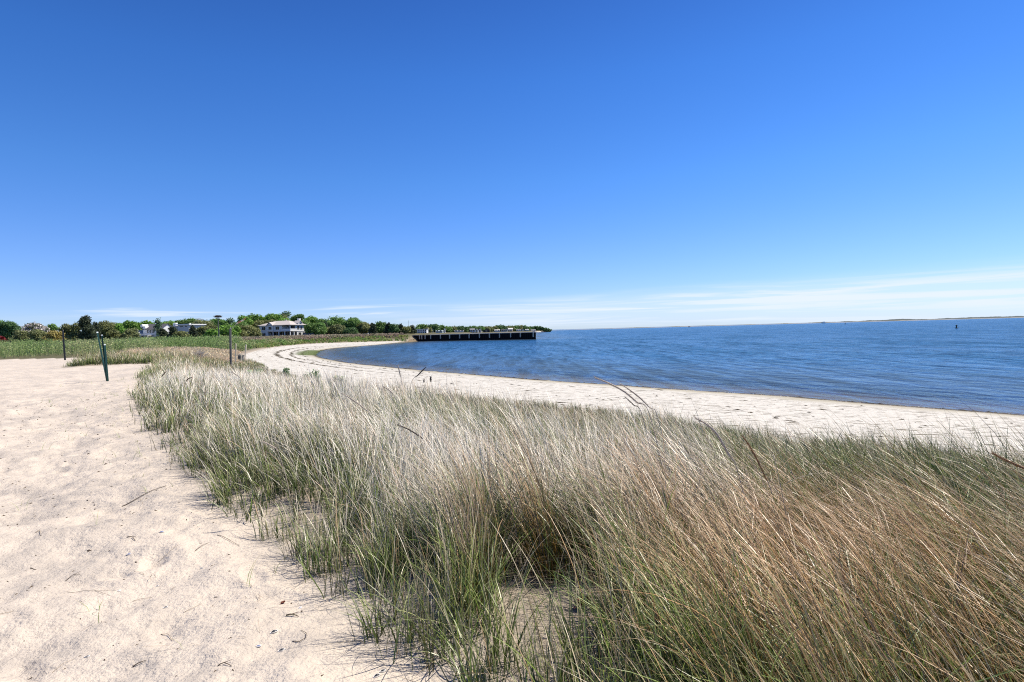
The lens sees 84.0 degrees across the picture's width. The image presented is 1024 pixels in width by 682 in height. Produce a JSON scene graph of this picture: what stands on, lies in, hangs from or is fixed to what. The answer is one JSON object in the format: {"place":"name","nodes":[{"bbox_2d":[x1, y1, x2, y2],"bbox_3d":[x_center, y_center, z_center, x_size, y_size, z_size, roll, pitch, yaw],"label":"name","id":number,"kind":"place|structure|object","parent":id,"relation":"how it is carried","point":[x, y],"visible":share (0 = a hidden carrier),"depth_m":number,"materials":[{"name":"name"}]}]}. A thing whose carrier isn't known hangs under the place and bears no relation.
{"place":"outdoors","nodes":[
{"label":"outdoors","id":0,"kind":"place"},
{"bbox_2d":[0,331,1023,681],"bbox_3d":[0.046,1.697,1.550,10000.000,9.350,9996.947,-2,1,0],"label":"ground","id":1,"kind":"structure","parent":0,"point":[44,633],"depth_m":4.53,"materials":[{"name":"beige sand"}]},
{"bbox_2d":[0,320,21,339],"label":"broadleaf tree","id":2,"kind":"object","parent":1,"relation":"on","point":[7,328],"visible":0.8,"depth_m":148.59,"materials":[{"name":"green plant"}]},
{"bbox_2d":[9,329,29,342],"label":"broadleaf tree","id":3,"kind":"object","parent":1,"relation":"on","point":[19,335],"visible":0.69,"depth_m":118.91,"materials":[{"name":"green plant"}]},
{"bbox_2d":[20,322,49,332],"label":"broadleaf tree","id":4,"kind":"object","parent":1,"relation":"on","point":[29,327],"visible":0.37,"depth_m":159.18,"materials":[{"name":"grey plant"}]},
{"bbox_2d":[27,328,46,341],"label":"broadleaf tree","id":5,"kind":"object","parent":1,"relation":"on","point":[36,335],"visible":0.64,"depth_m":116.82,"materials":[{"name":"green plant"}]},
{"bbox_2d":[46,324,59,330],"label":"broadleaf tree","id":6,"kind":"object","parent":1,"relation":"on","point":[52,327],"visible":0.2,"depth_m":164.53,"materials":[{"name":"green plant"}]},
{"bbox_2d":[41,329,65,341],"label":"broadleaf tree","id":7,"kind":"object","parent":1,"relation":"on","point":[53,335],"visible":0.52,"depth_m":115.10,"materials":[{"name":"yellow plant"}]},
{"bbox_2d":[62,330,65,359],"bbox_3d":[-43.308,0.637,54.999,0.282,3.424,0.174,-2,1,0],"label":"black post","id":8,"kind":"object","parent":1,"relation":"on","point":[63,345],"visible":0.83,"depth_m":54.95,"materials":[{"name":"metal"}]},
{"bbox_2d":[57,323,71,341],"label":"broadleaf tree","id":9,"kind":"object","parent":1,"relation":"on","point":[66,329],"visible":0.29,"depth_m":134.14,"materials":[{"name":"green plant"}]},
{"bbox_2d":[66,322,81,340],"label":"broadleaf tree","id":10,"kind":"object","parent":1,"relation":"on","point":[75,328],"visible":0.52,"depth_m":127.08,"materials":[{"name":"green plant"}]},
{"bbox_2d":[75,315,99,348],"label":"cedar tree","id":11,"kind":"object","parent":1,"relation":"on","point":[88,332],"visible":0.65,"depth_m":117.17,"materials":[{"name":"green plant"}]},
{"bbox_2d":[92,321,101,338],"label":"cedar tree","id":12,"kind":"object","parent":1,"relation":"on","point":[96,326],"visible":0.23,"depth_m":121.70,"materials":[{"name":"green plant"}]},
{"bbox_2d":[96,332,105,377],"bbox_3d":[-18.195,0.862,25.278,0.611,2.558,0.074,-1,1,18],"label":"metal stake","id":13,"kind":"object","parent":1,"relation":"on","point":[101,351],"visible":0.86,"depth_m":25.28,"materials":[{"name":"green metal"}]},
{"bbox_2d":[101,335,106,380],"bbox_3d":[-17.867,0.940,24.955,0.074,2.447,0.198,-1,1,35],"label":"metal stake","id":14,"kind":"object","parent":1,"relation":"on","point":[104,355],"visible":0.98,"depth_m":24.92,"materials":[{"name":"green metal"}]},
{"bbox_2d":[98,320,114,337],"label":"broadleaf tree","id":15,"kind":"object","parent":1,"relation":"on","point":[105,326],"visible":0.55,"depth_m":133.88,"materials":[{"name":"green plant"}]},
{"bbox_2d":[104,344,108,380],"bbox_3d":[-17.711,1.155,24.843,0.205,2.046,0.074,-1,1,24],"label":"metal stake","id":16,"kind":"object","parent":1,"relation":"on","point":[106,362],"visible":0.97,"depth_m":24.83,"materials":[{"name":"green metal"}]},
{"bbox_2d":[106,329,122,339],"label":"broadleaf tree","id":17,"kind":"object","parent":1,"relation":"on","point":[114,333],"visible":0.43,"depth_m":124.15,"materials":[{"name":"green plant"}]},
{"bbox_2d":[113,323,125,334],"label":"broadleaf tree","id":18,"kind":"object","parent":1,"relation":"on","point":[120,328],"visible":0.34,"depth_m":169.28,"materials":[{"name":"green plant"}]},
{"bbox_2d":[121,328,140,338],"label":"broadleaf tree","id":19,"kind":"object","parent":1,"relation":"on","point":[131,332],"visible":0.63,"depth_m":124.52,"materials":[{"name":"green plant"}]},
{"bbox_2d":[122,320,140,329],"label":"broadleaf tree","id":20,"kind":"object","parent":1,"relation":"on","point":[128,324],"visible":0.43,"depth_m":228.69,"materials":[{"name":"green plant"}]},
{"bbox_2d":[122,486,163,506],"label":"twig","id":21,"kind":"object","parent":1,"relation":"on","point":[138,497],"visible":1,"depth_m":5.63,"materials":[{"name":"brown wood"}]},
{"bbox_2d":[5,377,283,648],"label":"sand sprigs","id":22,"kind":"object","parent":1,"relation":"on","point":[142,502],"visible":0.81,"depth_m":5.71,"materials":[{"name":"brown plant"}]},
{"bbox_2d":[140,320,154,329],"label":"broadleaf tree","id":23,"kind":"object","parent":1,"relation":"on","point":[147,322],"visible":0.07,"depth_m":239.06,"materials":[{"name":"green plant"}]},
{"bbox_2d":[0,335,300,357],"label":"shrub thicket","id":24,"kind":"object","parent":1,"relation":"on","point":[32,348],"visible":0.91,"depth_m":85.97,"materials":[{"name":"green plant"}]},
{"bbox_2d":[138,324,170,337],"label":"dormer house","id":25,"kind":"structure","parent":1,"relation":"on","point":[146,330],"depth_m":204.56,"materials":[{"name":"white paint"}]},
{"bbox_2d":[153,318,162,335],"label":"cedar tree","id":26,"kind":"object","parent":1,"relation":"on","point":[157,322],"visible":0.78,"depth_m":199.27,"materials":[{"name":"green plant"}]},
{"bbox_2d":[155,328,168,338],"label":"cedar tree","id":27,"kind":"object","parent":1,"relation":"on","point":[162,332],"visible":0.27,"depth_m":139.37,"materials":[{"name":"green plant"}]},
{"bbox_2d":[161,320,176,324],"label":"broadleaf tree","id":28,"kind":"object","parent":1,"relation":"on","point":[170,322],"visible":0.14,"depth_m":248.91,"materials":[{"name":"green plant"}]},
{"bbox_2d":[164,326,177,338],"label":"cedar tree","id":29,"kind":"object","parent":1,"relation":"on","point":[171,329],"visible":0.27,"depth_m":137.50,"materials":[{"name":"green plant"}]},
{"bbox_2d":[110,346,245,364],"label":"dune heath","id":30,"kind":"object","parent":1,"relation":"on","point":[223,353],"visible":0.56,"depth_m":68.65,"materials":[{"name":"brown plant"}]},
{"bbox_2d":[174,319,183,323],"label":"broadleaf tree","id":31,"kind":"object","parent":1,"relation":"on","point":[180,321],"visible":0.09,"depth_m":260.67,"materials":[{"name":"green plant"}]},
{"bbox_2d":[172,331,189,339],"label":"broadleaf tree","id":32,"kind":"object","parent":1,"relation":"on","point":[183,333],"visible":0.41,"depth_m":135.02,"materials":[{"name":"green plant"}]},
{"bbox_2d":[0,397,373,679],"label":"sand litter","id":33,"kind":"object","parent":1,"relation":"on","point":[94,509],"visible":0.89,"depth_m":5.51,"materials":[{"name":"beige sand"}]},
{"bbox_2d":[173,323,205,333],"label":"flat roofed house","id":34,"kind":"structure","parent":1,"relation":"on","point":[182,327],"depth_m":224.05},
{"bbox_2d":[182,318,199,323],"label":"broadleaf tree","id":35,"kind":"object","parent":1,"relation":"on","point":[188,320],"visible":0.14,"depth_m":263.10,"materials":[{"name":"green plant"}]},
{"bbox_2d":[188,324,198,344],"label":"cedar tree","id":36,"kind":"object","parent":1,"relation":"on","point":[192,331],"visible":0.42,"depth_m":149.51,"materials":[{"name":"green plant"}]},
{"bbox_2d":[192,348,206,358],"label":"bare shrub","id":37,"kind":"object","parent":1,"relation":"on","point":[198,353],"visible":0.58,"depth_m":50.01,"materials":[{"name":"beige plant"}]},
{"bbox_2d":[195,326,209,336],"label":"broadleaf tree","id":38,"kind":"object","parent":1,"relation":"on","point":[201,330],"visible":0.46,"depth_m":188.63,"materials":[{"name":"green plant"}]},
{"bbox_2d":[191,319,216,329],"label":"broadleaf tree","id":39,"kind":"object","parent":1,"relation":"on","point":[209,324],"visible":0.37,"depth_m":238.56,"materials":[{"name":"green plant"}]},
{"bbox_2d":[203,328,220,337],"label":"broadleaf tree","id":40,"kind":"object","parent":1,"relation":"on","point":[211,332],"visible":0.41,"depth_m":149.28,"materials":[{"name":"green plant"}]},
{"bbox_2d":[214,315,221,335],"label":"nest platform","id":41,"kind":"structure","parent":1,"relation":"on","point":[217,316],"depth_m":129.83,"materials":[{"name":"brown wood"}]},
{"bbox_2d":[210,318,228,325],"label":"broadleaf tree","id":42,"kind":"object","parent":1,"relation":"on","point":[221,322],"visible":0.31,"depth_m":257.69,"materials":[{"name":"green plant"}]},
{"bbox_2d":[216,325,242,337],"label":"broadleaf tree","id":43,"kind":"object","parent":1,"relation":"on","point":[224,330],"visible":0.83,"depth_m":207.89,"materials":[{"name":"green plant"}]},
{"bbox_2d":[229,327,231,363],"bbox_3d":[-21.770,0.792,44.011,0.221,3.680,0.180,-2,1,0],"label":"wooden post","id":44,"kind":"object","parent":1,"relation":"on","point":[230,344],"visible":0.85,"depth_m":43.94,"materials":[{"name":"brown wood"}]},
{"bbox_2d":[226,317,235,323],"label":"broadleaf tree","id":45,"kind":"object","parent":1,"relation":"on","point":[230,320],"visible":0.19,"depth_m":269.09,"materials":[{"name":"green plant"}]},
{"bbox_2d":[228,321,249,325],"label":"broadleaf tree","id":46,"kind":"object","parent":1,"relation":"on","point":[242,323],"visible":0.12,"depth_m":251.08,"materials":[{"name":"green plant"}]},
{"bbox_2d":[237,315,253,325],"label":"broadleaf tree","id":47,"kind":"object","parent":1,"relation":"on","point":[248,320],"visible":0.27,"depth_m":279.28,"materials":[{"name":"green plant"}]},
{"bbox_2d":[238,324,256,336],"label":"broadleaf tree","id":48,"kind":"object","parent":1,"relation":"on","point":[248,330],"visible":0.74,"depth_m":213.93,"materials":[{"name":"green plant"}]},
{"bbox_2d":[246,313,264,321],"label":"broadleaf tree","id":49,"kind":"object","parent":1,"relation":"on","point":[255,317],"visible":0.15,"depth_m":288.01,"materials":[{"name":"green plant"}]},
{"bbox_2d":[254,328,262,335],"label":"broadleaf tree","id":50,"kind":"object","parent":1,"relation":"on","point":[258,332],"visible":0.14,"depth_m":221.56,"materials":[{"name":"green plant"}]},
{"bbox_2d":[253,319,277,327],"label":"broadleaf tree","id":51,"kind":"object","parent":1,"relation":"on","point":[258,322],"visible":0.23,"depth_m":281.35,"materials":[{"name":"green plant"}]},
{"bbox_2d":[263,313,282,320],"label":"broadleaf tree","id":52,"kind":"object","parent":1,"relation":"on","point":[268,316],"visible":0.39,"depth_m":292.36,"materials":[{"name":"green plant"}]},
{"bbox_2d":[262,441,289,499],"bbox_3d":[-1.998,1.183,4.814,0.253,0.708,0.041,-1,1,8],"label":"grass stalk","id":53,"kind":"object","parent":1,"relation":"on","point":[280,458],"depth_m":4.81,"materials":[{"name":"beige plant"}]},
{"bbox_2d":[258,318,305,335],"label":"beach house","id":54,"kind":"structure","parent":1,"relation":"on","point":[285,328],"depth_m":252.09,"materials":[{"name":"white paint"}]},
{"bbox_2d":[277,317,291,320],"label":"broadleaf tree","id":55,"kind":"object","parent":1,"relation":"on","point":[284,319],"visible":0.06,"depth_m":282.79,"materials":[{"name":"green plant"}]},
{"bbox_2d":[281,311,291,319],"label":"broadleaf tree","id":56,"kind":"object","parent":1,"relation":"on","point":[287,313],"visible":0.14,"depth_m":304.36,"materials":[{"name":"green plant"}]},
{"bbox_2d":[283,368,289,377],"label":"shrub","id":57,"kind":"object","parent":1,"relation":"on","point":[286,370],"visible":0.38,"depth_m":30.00,"materials":[{"name":"green plant"}]},
{"bbox_2d":[290,314,304,321],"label":"broadleaf tree","id":58,"kind":"object","parent":1,"relation":"on","point":[294,317],"visible":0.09,"depth_m":297.98,"materials":[{"name":"green plant"}]},
{"bbox_2d":[301,315,317,322],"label":"broadleaf tree","id":59,"kind":"object","parent":1,"relation":"on","point":[311,319],"visible":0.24,"depth_m":291.13,"materials":[{"name":"green plant"}]},
{"bbox_2d":[302,369,320,380],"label":"shrub","id":60,"kind":"object","parent":1,"relation":"on","point":[313,375],"visible":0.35,"depth_m":26.80,"materials":[{"name":"green plant"}]},
{"bbox_2d":[302,322,327,334],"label":"broadleaf tree","id":61,"kind":"object","parent":1,"relation":"on","point":[319,328],"visible":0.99,"depth_m":248.75,"materials":[{"name":"green plant"}]},
{"bbox_2d":[313,318,327,323],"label":"broadleaf tree","id":62,"kind":"object","parent":1,"relation":"on","point":[320,320],"visible":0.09,"depth_m":288.87,"materials":[{"name":"green plant"}]},
{"bbox_2d":[237,332,404,340],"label":"reed bed","id":63,"kind":"object","parent":1,"relation":"on","point":[321,336],"visible":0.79,"depth_m":201.78,"materials":[{"name":"green plant"}]},
{"bbox_2d":[256,335,408,347],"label":"shore grass","id":64,"kind":"structure","parent":1,"relation":"on","point":[302,341],"depth_m":196.34,"materials":[{"name":"green plant"}]},
{"bbox_2d":[326,324,344,333],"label":"broadleaf tree","id":65,"kind":"object","parent":1,"relation":"on","point":[335,329],"visible":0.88,"depth_m":254.03,"materials":[{"name":"green plant"}]},
{"bbox_2d":[327,315,345,326],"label":"broadleaf tree","id":66,"kind":"object","parent":1,"relation":"on","point":[335,320],"visible":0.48,"depth_m":267.80,"materials":[{"name":"green plant"}]},
{"bbox_2d":[342,327,358,333],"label":"broadleaf tree","id":67,"kind":"object","parent":1,"relation":"on","point":[351,330],"visible":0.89,"depth_m":253.13,"materials":[{"name":"green plant"}]},
{"bbox_2d":[341,317,362,329],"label":"broadleaf tree","id":68,"kind":"object","parent":1,"relation":"on","point":[350,322],"visible":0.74,"depth_m":261.56,"materials":[{"name":"green plant"}]},
{"bbox_2d":[356,322,369,333],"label":"broadleaf tree","id":69,"kind":"object","parent":1,"relation":"on","point":[363,327],"visible":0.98,"depth_m":260.40,"materials":[{"name":"green plant"}]},
{"bbox_2d":[341,393,393,452],"bbox_3d":[-1.315,0.955,5.209,0.502,1.001,0.041,-2,1,4],"label":"grass stalk","id":70,"kind":"object","parent":1,"relation":"on","point":[366,410],"depth_m":5.21,"materials":[{"name":"beige plant"}]},
{"bbox_2d":[368,323,377,333],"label":"cedar tree","id":71,"kind":"object","parent":1,"relation":"on","point":[372,329],"visible":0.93,"depth_m":254.06,"materials":[{"name":"green plant"}]},
{"bbox_2d":[375,321,386,332],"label":"broadleaf tree","id":72,"kind":"object","parent":1,"relation":"on","point":[380,327],"visible":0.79,"depth_m":273.52,"materials":[{"name":"green plant"}]},
{"bbox_2d":[383,322,392,333],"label":"cedar tree","id":73,"kind":"object","parent":1,"relation":"on","point":[385,330],"visible":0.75,"depth_m":261.06,"materials":[{"name":"green plant"}]},
{"bbox_2d":[387,324,399,332],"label":"broadleaf tree","id":74,"kind":"object","parent":1,"relation":"on","point":[393,328],"visible":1,"depth_m":260.45,"materials":[{"name":"green plant"}]},
{"bbox_2d":[397,323,404,333],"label":"cedar tree","id":75,"kind":"object","parent":1,"relation":"on","point":[400,326],"visible":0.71,"depth_m":263.24,"materials":[{"name":"green plant"}]},
{"bbox_2d":[401,326,410,333],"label":"broadleaf tree","id":76,"kind":"object","parent":1,"relation":"on","point":[406,330],"visible":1,"depth_m":260.52,"materials":[{"name":"green plant"}]},
{"bbox_2d":[408,325,416,333],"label":"cedar tree","id":77,"kind":"object","parent":1,"relation":"on","point":[413,330],"visible":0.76,"depth_m":264.99,"materials":[{"name":"green plant"}]},
{"bbox_2d":[394,423,439,468],"bbox_3d":[-0.747,1.064,4.612,0.402,0.821,0.040,-1,1,5],"label":"grass stalk","id":78,"kind":"object","parent":1,"relation":"on","point":[412,432],"depth_m":4.61,"materials":[{"name":"beige plant"}]},
{"bbox_2d":[415,324,426,328],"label":"broadleaf tree","id":79,"kind":"object","parent":1,"relation":"on","point":[420,326],"visible":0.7,"depth_m":635.62,"materials":[{"name":"green plant"}]},
{"bbox_2d":[416,329,427,332],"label":"house","id":80,"kind":"structure","parent":1,"relation":"on","point":[422,330],"depth_m":429.84,"materials":[{"name":"white paint"}]},
{"bbox_2d":[423,327,432,332],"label":"broadleaf tree","id":81,"kind":"object","parent":1,"relation":"on","point":[430,330],"visible":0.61,"depth_m":557.58,"materials":[{"name":"green plant"}]},
{"bbox_2d":[427,324,440,331],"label":"broadleaf tree","id":82,"kind":"object","parent":1,"relation":"on","point":[434,327],"visible":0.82,"depth_m":594.68,"materials":[{"name":"green plant"}]},
{"bbox_2d":[443,326,453,331],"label":"broadleaf tree","id":83,"kind":"object","parent":1,"relation":"on","point":[448,328],"visible":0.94,"depth_m":636.02,"materials":[{"name":"green plant"}]},
{"bbox_2d":[574,595,590,608],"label":"dead leaf","id":84,"kind":"object","parent":1,"relation":"on","point":[582,600],"visible":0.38,"depth_m":2.95,"materials":[{"name":"beige plant"}]},
{"bbox_2d":[593,376,664,487],"bbox_3d":[0.798,0.831,3.866,0.482,1.210,0.034,-1,1,14],"label":"grass stalk","id":85,"kind":"object","parent":1,"relation":"on","point":[629,395],"depth_m":3.85,"materials":[{"name":"brown plant"}]},
{"bbox_2d":[259,348,1012,451],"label":"beach wrack","id":86,"kind":"object","parent":1,"relation":"on","point":[588,385],"visible":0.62,"depth_m":27.58,"materials":[{"name":"brown plant"}]},
{"bbox_2d":[623,396,652,461],"bbox_3d":[0.994,0.941,4.408,0.246,1.055,0.032,-1,1,9],"label":"grass stalk","id":87,"kind":"object","parent":1,"relation":"on","point":[642,417],"depth_m":4.41,"materials":[{"name":"brown plant"}]},
{"bbox_2d":[619,382,669,473],"bbox_3d":[0.967,0.867,4.109,0.382,1.168,0.040,-1,1,5],"label":"grass stalk","id":88,"kind":"object","parent":1,"relation":"on","point":[650,409],"depth_m":4.11,"materials":[{"name":"brown plant"}]},
{"bbox_2d":[692,417,749,521],"bbox_3d":[1.200,0.919,3.213,0.357,1.019,0.045,-1,1,6],"label":"grass stalk","id":89,"kind":"object","parent":1,"relation":"on","point":[717,435],"depth_m":3.21,"materials":[{"name":"brown plant"}]},
{"bbox_2d":[740,434,781,529],"bbox_3d":[1.434,0.974,3.210,0.273,0.925,0.036,-1,1,8],"label":"grass stalk","id":90,"kind":"object","parent":1,"relation":"on","point":[748,444],"depth_m":3.21,"materials":[{"name":"brown plant"}]},
{"bbox_2d":[665,388,1023,415],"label":"shore shells","id":91,"kind":"object","parent":1,"relation":"on","point":[842,400],"visible":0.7,"depth_m":24.36},
{"bbox_2d":[990,450,1023,469],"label":"grass stalk","id":92,"kind":"object","parent":1,"relation":"on","point":[1009,462],"depth_m":2.91,"materials":[{"name":"brown plant"}]},
{"bbox_2d":[0,0,1023,331],"label":"sky","id":93,"kind":"structure","parent":0,"point":[551,164],"materials":[{"name":"blue"}]},
{"bbox_2d":[63,346,1023,681],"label":"beach grass","id":94,"kind":"structure","parent":0,"point":[891,560],"depth_m":3.26,"materials":[{"name":"green plant"}]},
{"bbox_2d":[318,318,1023,413],"bbox_3d":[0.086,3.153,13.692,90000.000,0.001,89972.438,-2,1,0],"label":"water","id":95,"kind":"structure","parent":0,"point":[976,358],"depth_m":64.91,"materials":[{"name":"blue liquid"}]},
{"bbox_2d":[412,332,536,340],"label":"wharf","id":96,"kind":"structure","parent":95,"relation":"in","point":[486,336],"depth_m":228.25,"materials":[{"name":"wood"}]},
{"bbox_2d":[574,316,1023,329],"bbox_3d":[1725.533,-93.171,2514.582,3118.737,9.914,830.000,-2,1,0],"label":"shore","id":97,"kind":"structure","parent":0,"point":[855,321],"depth_m":2397.17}
]}

